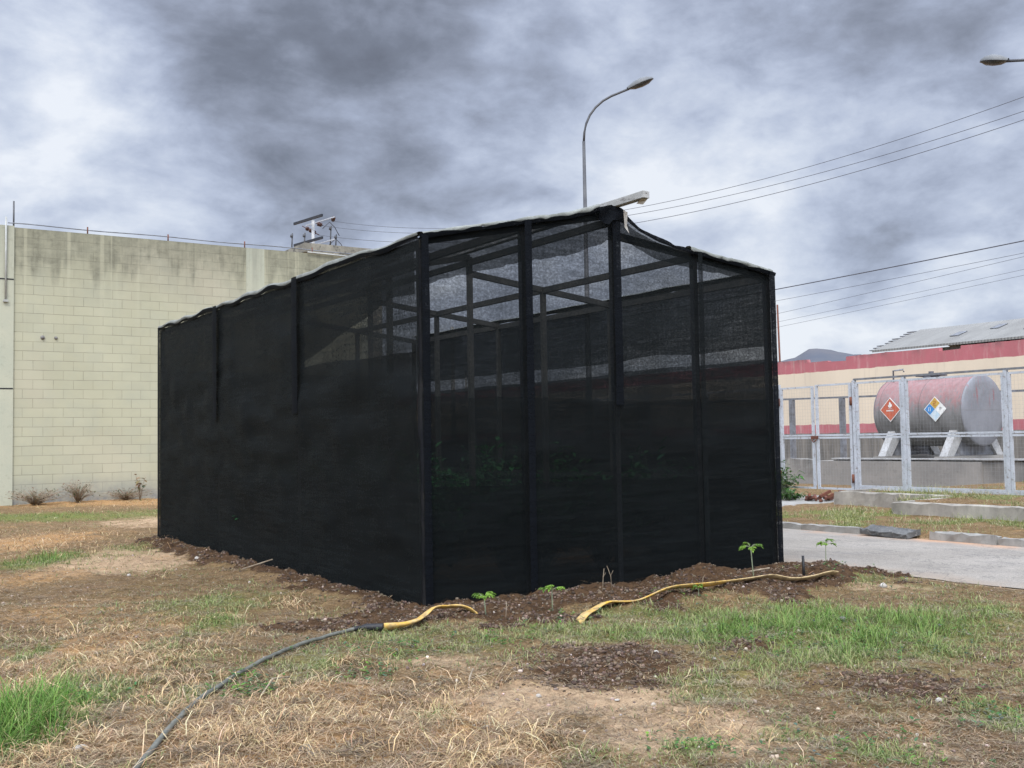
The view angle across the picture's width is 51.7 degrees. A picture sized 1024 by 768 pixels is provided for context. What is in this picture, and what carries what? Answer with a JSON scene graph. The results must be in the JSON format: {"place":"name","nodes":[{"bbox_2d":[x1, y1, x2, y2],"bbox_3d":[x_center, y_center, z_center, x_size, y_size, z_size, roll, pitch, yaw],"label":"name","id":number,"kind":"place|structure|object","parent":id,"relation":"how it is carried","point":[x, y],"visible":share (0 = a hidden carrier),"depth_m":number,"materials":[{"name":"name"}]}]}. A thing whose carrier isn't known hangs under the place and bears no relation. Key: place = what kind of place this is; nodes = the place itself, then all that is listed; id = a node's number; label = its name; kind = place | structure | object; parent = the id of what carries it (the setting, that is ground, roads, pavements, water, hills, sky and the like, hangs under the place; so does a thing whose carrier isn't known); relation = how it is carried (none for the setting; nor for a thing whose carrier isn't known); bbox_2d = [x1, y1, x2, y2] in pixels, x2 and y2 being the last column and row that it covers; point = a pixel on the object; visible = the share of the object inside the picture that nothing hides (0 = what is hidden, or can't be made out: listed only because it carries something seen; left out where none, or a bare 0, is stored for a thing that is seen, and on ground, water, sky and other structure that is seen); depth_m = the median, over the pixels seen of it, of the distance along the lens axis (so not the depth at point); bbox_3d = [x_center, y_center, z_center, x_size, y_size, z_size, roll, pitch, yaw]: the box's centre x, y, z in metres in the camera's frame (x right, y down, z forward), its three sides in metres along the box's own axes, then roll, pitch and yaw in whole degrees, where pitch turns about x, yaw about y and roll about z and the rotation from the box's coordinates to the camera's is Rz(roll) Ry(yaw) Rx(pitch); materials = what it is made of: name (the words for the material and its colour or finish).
{"place":"outdoors","nodes":[
{"label":"outdoors","id":0,"kind":"place"},
{"bbox_2d":[0,482,1023,767],"bbox_3d":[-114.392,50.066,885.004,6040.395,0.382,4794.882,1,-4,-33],"label":"ground","id":1,"kind":"structure","parent":0,"point":[146,526],"depth_m":7.69,"materials":[{"name":"soil"}]},
{"bbox_2d":[5,487,65,505],"bbox_3d":[-12.560,2.960,27.933,1.518,0.540,1.539,1,-4,-33],"label":"dry shrub","id":2,"kind":"object","parent":1,"relation":"on","point":[39,499],"visible":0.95,"depth_m":27.81,"materials":[{"name":"brown plant"}]},
{"bbox_2d":[61,479,95,502],"bbox_3d":[-11.742,2.893,28.667,0.900,0.717,0.944,0,-3,-15],"label":"dry shrub","id":3,"kind":"object","parent":1,"relation":"on","point":[77,496],"visible":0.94,"depth_m":28.60,"materials":[{"name":"brown plant"}]},
{"bbox_2d":[72,744,87,751],"bbox_3d":[-2.135,1.801,5.219,0.076,0.040,0.053,1,-4,-33],"label":"stone","id":4,"kind":"object","parent":1,"relation":"on","point":[79,747],"visible":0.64,"depth_m":5.20,"materials":[{"name":"white stone"}]},
{"bbox_2d":[99,487,153,499],"bbox_3d":[-10.820,3.068,29.560,1.590,0.415,1.664,1,-4,-33],"label":"dry shrub","id":5,"kind":"object","parent":1,"relation":"on","point":[128,495],"visible":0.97,"depth_m":29.47,"materials":[{"name":"brown plant"}]},
{"bbox_2d":[134,474,146,499],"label":"dead thistle","id":6,"kind":"object","parent":1,"relation":"on","point":[139,487],"visible":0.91,"depth_m":29.24,"materials":[{"name":"brown plant"}]},
{"bbox_2d":[0,201,353,505],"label":"block building","id":7,"kind":"structure","parent":1,"relation":"on","point":[83,316],"depth_m":29.65,"materials":[{"name":"concrete"}]},
{"bbox_2d":[286,243,367,255],"bbox_3d":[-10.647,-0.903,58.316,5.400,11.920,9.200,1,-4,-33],"label":"rooftop block","id":8,"kind":"structure","parent":7,"relation":"on","point":[331,248],"depth_m":54.08,"materials":[{"name":"grey concrete"}]},
{"bbox_2d":[242,559,272,569],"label":"twig","id":9,"kind":"object","parent":1,"relation":"on","point":[257,564],"visible":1,"depth_m":12.17,"materials":[{"name":"brown wood"}]},
{"bbox_2d":[260,676,290,696],"bbox_3d":[-1.450,1.817,6.412,0.049,0.048,0.477,-1,-3,9],"label":"twig","id":10,"kind":"object","parent":1,"relation":"on","point":[269,683],"visible":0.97,"depth_m":6.43,"materials":[{"name":"beige wood"}]},
{"bbox_2d":[132,604,477,767],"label":"garden hose","id":11,"kind":"object","parent":1,"relation":"on","point":[369,627],"visible":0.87,"depth_m":7.65,"materials":[{"name":"black rubber"}]},
{"bbox_2d":[290,214,341,247],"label":"power pole","id":12,"kind":"object","parent":1,"relation":"on","point":[311,230],"visible":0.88,"depth_m":64.52,"materials":[{"name":"grey metal"}]},
{"bbox_2d":[321,119,1023,241],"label":"overhead wire","id":13,"kind":"object","parent":12,"relation":"attached to","point":[789,189],"visible":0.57,"depth_m":40.73,"materials":[{"name":"grey metal"}]},
{"bbox_2d":[327,111,1023,232],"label":"overhead wire","id":14,"kind":"object","parent":12,"relation":"attached to","point":[782,182],"visible":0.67,"depth_m":40.99,"materials":[{"name":"grey metal"}]},
{"bbox_2d":[335,97,1022,228],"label":"overhead wire","id":15,"kind":"object","parent":12,"relation":"attached to","point":[761,179],"visible":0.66,"depth_m":41.81,"materials":[{"name":"grey metal"}]},
{"bbox_2d":[0,498,823,767],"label":"straw stems","id":16,"kind":"object","parent":1,"relation":"on","point":[231,733],"visible":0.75,"depth_m":5.65,"materials":[{"name":"beige plant"}]},
{"bbox_2d":[157,190,783,606],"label":"net house","id":17,"kind":"structure","parent":1,"relation":"on","point":[339,420],"depth_m":10.91,"materials":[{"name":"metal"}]},
{"bbox_2d":[468,668,486,686],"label":"twig","id":18,"kind":"object","parent":1,"relation":"on","point":[470,675],"visible":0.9,"depth_m":6.62,"materials":[{"name":"beige wood"}]},
{"bbox_2d":[471,591,495,613],"bbox_3d":[-0.240,1.831,8.723,0.194,0.240,0.206,-2,-3,19],"label":"papaya seedling","id":19,"kind":"object","parent":1,"relation":"on","point":[479,596],"visible":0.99,"depth_m":8.71,"materials":[{"name":"green plant"}]},
{"bbox_2d":[0,480,1023,767],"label":"grass","id":20,"kind":"structure","parent":1,"relation":"on","point":[206,710],"depth_m":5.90,"materials":[{"name":"plant"}]},
{"bbox_2d":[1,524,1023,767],"bbox_3d":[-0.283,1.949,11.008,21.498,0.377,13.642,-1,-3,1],"label":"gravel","id":21,"kind":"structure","parent":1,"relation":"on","point":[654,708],"depth_m":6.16,"materials":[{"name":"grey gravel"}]},
{"bbox_2d":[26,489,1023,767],"bbox_3d":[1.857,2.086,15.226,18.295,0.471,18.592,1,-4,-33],"label":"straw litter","id":22,"kind":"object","parent":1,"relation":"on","point":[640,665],"visible":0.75,"depth_m":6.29,"materials":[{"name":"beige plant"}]},
{"bbox_2d":[38,561,1023,767],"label":"weeds","id":23,"kind":"object","parent":1,"relation":"on","point":[712,746],"visible":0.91,"depth_m":6.47,"materials":[{"name":"green plant"}]},
{"bbox_2d":[538,585,564,610],"bbox_3d":[0.352,1.855,9.056,0.243,0.284,0.205,-2,-3,21],"label":"papaya seedling","id":24,"kind":"object","parent":1,"relation":"on","point":[549,587],"visible":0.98,"depth_m":9.04,"materials":[{"name":"green plant"}]},
{"bbox_2d":[135,535,1021,708],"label":"soil clods","id":25,"kind":"object","parent":1,"relation":"on","point":[583,658],"visible":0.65,"depth_m":8.55,"materials":[{"name":"brown soil"}]},
{"bbox_2d":[582,76,652,292],"bbox_3d":[2.239,-1.909,22.089,1.663,9.165,0.320,-1,-3,0],"label":"street lamp","id":26,"kind":"object","parent":1,"relation":"on","point":[641,82],"visible":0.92,"depth_m":22.23,"materials":[{"name":"metal"}]},
{"bbox_2d":[691,584,702,595],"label":"papaya seedling","id":27,"kind":"object","parent":1,"relation":"on","point":[701,586],"visible":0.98,"depth_m":9.45,"materials":[{"name":"green plant"}]},
{"bbox_2d":[576,571,838,623],"bbox_3d":[1.791,1.899,9.739,3.425,0.211,0.397,1,-4,-37],"label":"flat hose","id":28,"kind":"object","parent":1,"relation":"on","point":[585,614],"visible":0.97,"depth_m":9.63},
{"bbox_2d":[739,542,763,576],"bbox_3d":[2.374,1.786,10.471,0.261,0.426,0.265,1,-4,-33],"label":"papaya seedling","id":29,"kind":"object","parent":1,"relation":"on","point":[742,547],"visible":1,"depth_m":10.46,"materials":[{"name":"green plant"}]},
{"bbox_2d":[747,567,769,572],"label":"twig","id":30,"kind":"object","parent":1,"relation":"on","point":[759,569],"visible":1,"depth_m":10.78,"materials":[{"name":"brown wood"}]},
{"bbox_2d":[776,305,780,361],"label":"thin mast","id":31,"kind":"object","parent":1,"relation":"on","point":[778,334],"visible":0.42,"depth_m":54.20,"materials":[{"name":"metal"}]},
{"bbox_2d":[781,460,804,492],"bbox_3d":[5.981,2.181,23.744,1.138,0.970,1.054,1,-4,-33],"label":"leafy bush","id":32,"kind":"object","parent":1,"relation":"on","point":[786,483],"visible":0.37,"depth_m":23.64,"materials":[{"name":"green plant"}]},
{"bbox_2d":[785,458,816,483],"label":"containment wall","id":33,"kind":"structure","parent":1,"relation":"on","point":[802,467],"depth_m":30.66,"materials":[{"name":"concrete"}]},
{"bbox_2d":[802,556,804,575],"bbox_3d":[2.967,1.873,10.750,0.028,0.251,0.037,0,-3,-11],"label":"black stake","id":34,"kind":"object","parent":1,"relation":"on","point":[803,566],"visible":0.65,"depth_m":10.74,"materials":[{"name":"black plastic"}]},
{"bbox_2d":[782,495,833,505],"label":"path","id":35,"kind":"structure","parent":1,"relation":"on","point":[793,502],"depth_m":22.18,"materials":[{"name":"concrete"}]},
{"bbox_2d":[781,487,807,499],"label":"leafy bush","id":36,"kind":"object","parent":35,"relation":"on","point":[788,495],"visible":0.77,"depth_m":22.74,"materials":[{"name":"green plant"}]},
{"bbox_2d":[804,490,841,501],"bbox_3d":[6.589,2.369,22.350,0.866,0.247,0.764,1,-4,-33],"label":"scrap heap","id":37,"kind":"object","parent":35,"relation":"on","point":[824,495],"visible":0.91,"depth_m":22.38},
{"bbox_2d":[816,538,836,560],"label":"papaya seedling","id":38,"kind":"object","parent":1,"relation":"on","point":[821,543],"visible":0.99,"depth_m":11.88,"materials":[{"name":"green plant"}]},
{"bbox_2d":[778,339,1023,459],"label":"boundary wall","id":39,"kind":"structure","parent":1,"relation":"on","point":[993,355],"depth_m":49.11,"materials":[{"name":"beige paint"}]},
{"bbox_2d":[783,522,1023,546],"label":"kerb","id":40,"kind":"structure","parent":1,"relation":"on","point":[977,538],"depth_m":14.44,"materials":[{"name":"concrete"}]},
{"bbox_2d":[783,389,1023,457],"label":"railing","id":41,"kind":"object","parent":1,"relation":"on","point":[842,429],"visible":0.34,"depth_m":34.50,"materials":[{"name":"grey metal"}]},
{"bbox_2d":[816,369,1016,486],"bbox_3d":[11.442,1.163,28.943,3.400,3.215,5.100,1,-4,-33],"label":"fuel tank","id":42,"kind":"object","parent":1,"relation":"on","point":[891,448],"visible":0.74,"depth_m":27.76,"materials":[{"name":"metal"}]},
{"bbox_2d":[831,458,1023,483],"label":"containment wall","id":43,"kind":"structure","parent":1,"relation":"on","point":[999,470],"depth_m":25.76,"materials":[{"name":"concrete"}]},
{"bbox_2d":[834,488,1023,521],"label":"wall","id":44,"kind":"structure","parent":1,"relation":"on","point":[877,499],"depth_m":17.88,"materials":[{"name":"concrete"}]},
{"bbox_2d":[851,367,1023,494],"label":"metal fence","id":45,"kind":"object","parent":44,"relation":"on","point":[1008,435],"visible":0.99,"depth_m":20.98,"materials":[{"name":"grey metal"}]},
{"bbox_2d":[869,318,1023,351],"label":"warehouse","id":46,"kind":"structure","parent":1,"relation":"on","point":[955,337],"depth_m":57.44,"materials":[{"name":"metal"}]},
{"bbox_2d":[980,54,1023,65],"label":"street lamp","id":47,"kind":"object","parent":1,"relation":"on","point":[992,60],"visible":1,"depth_m":18.21,"materials":[{"name":"metal"}]},
{"bbox_3d":[23.658,-2.047,27.762,1.600,9.800,0.320,1,-4,-33],"label":"power pole","id":48,"kind":"object","parent":1,"relation":"on","visible":0},
{"bbox_2d":[775,240,1023,289],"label":"overhead wire","id":49,"kind":"object","parent":48,"relation":"attached to","point":[902,265],"visible":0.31,"depth_m":40.81,"materials":[{"name":"black metal"}]},
{"bbox_2d":[777,253,1021,300],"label":"overhead wire","id":50,"kind":"object","parent":48,"relation":"attached to","point":[904,276],"visible":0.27,"depth_m":40.62,"materials":[{"name":"grey metal"}]},
{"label":"power pole","id":51,"kind":"object","parent":1,"relation":"on","visible":0},
{"bbox_2d":[782,257,1020,312],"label":"overhead wire","id":52,"kind":"object","parent":51,"relation":"attached to","point":[904,284],"visible":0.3,"depth_m":69.82,"materials":[{"name":"grey metal"}]},
{"bbox_2d":[780,275,1022,326],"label":"overhead wire","id":53,"kind":"object","parent":51,"relation":"attached to","point":[900,301],"visible":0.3,"depth_m":69.90,"materials":[{"name":"grey metal"}]},
{"bbox_2d":[779,269,1023,321],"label":"overhead wire","id":54,"kind":"object","parent":51,"relation":"attached to","point":[907,294],"visible":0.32,"depth_m":69.30,"materials":[{"name":"grey metal"}]},
{"bbox_2d":[0,0,1023,360],"label":"sky","id":55,"kind":"structure","parent":0,"point":[232,121],"materials":[{"name":"grey"}]},
{"bbox_2d":[778,349,860,361],"bbox_3d":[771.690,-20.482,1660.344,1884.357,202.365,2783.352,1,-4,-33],"label":"hills","id":56,"kind":"structure","parent":0,"point":[815,355],"depth_m":2364.89,"materials":[{"name":"grey stone"}]},
{"bbox_2d":[783,528,1023,588],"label":"road","id":57,"kind":"structure","parent":0,"point":[985,564],"depth_m":12.76,"materials":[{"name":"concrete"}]},
{"bbox_2d":[860,524,920,538],"bbox_3d":[5.435,2.120,15.215,0.320,0.085,0.840,-10,4,-31],"label":"broken slab","id":58,"kind":"object","parent":57,"relation":"on","point":[890,532],"depth_m":15.08,"materials":[{"name":"grey concrete"}]},
{"bbox_3d":[2.436,1.769,29.940,0.070,2.740,13.270,1,-4,-33],"label":"metal fence","id":59,"kind":"object","parent":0,"visible":0},
{"bbox_2d":[778,383,854,496],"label":"metal gate","id":60,"kind":"structure","parent":59,"relation":"attached to","point":[813,437],"depth_m":23.39,"materials":[{"name":"grey metal"}]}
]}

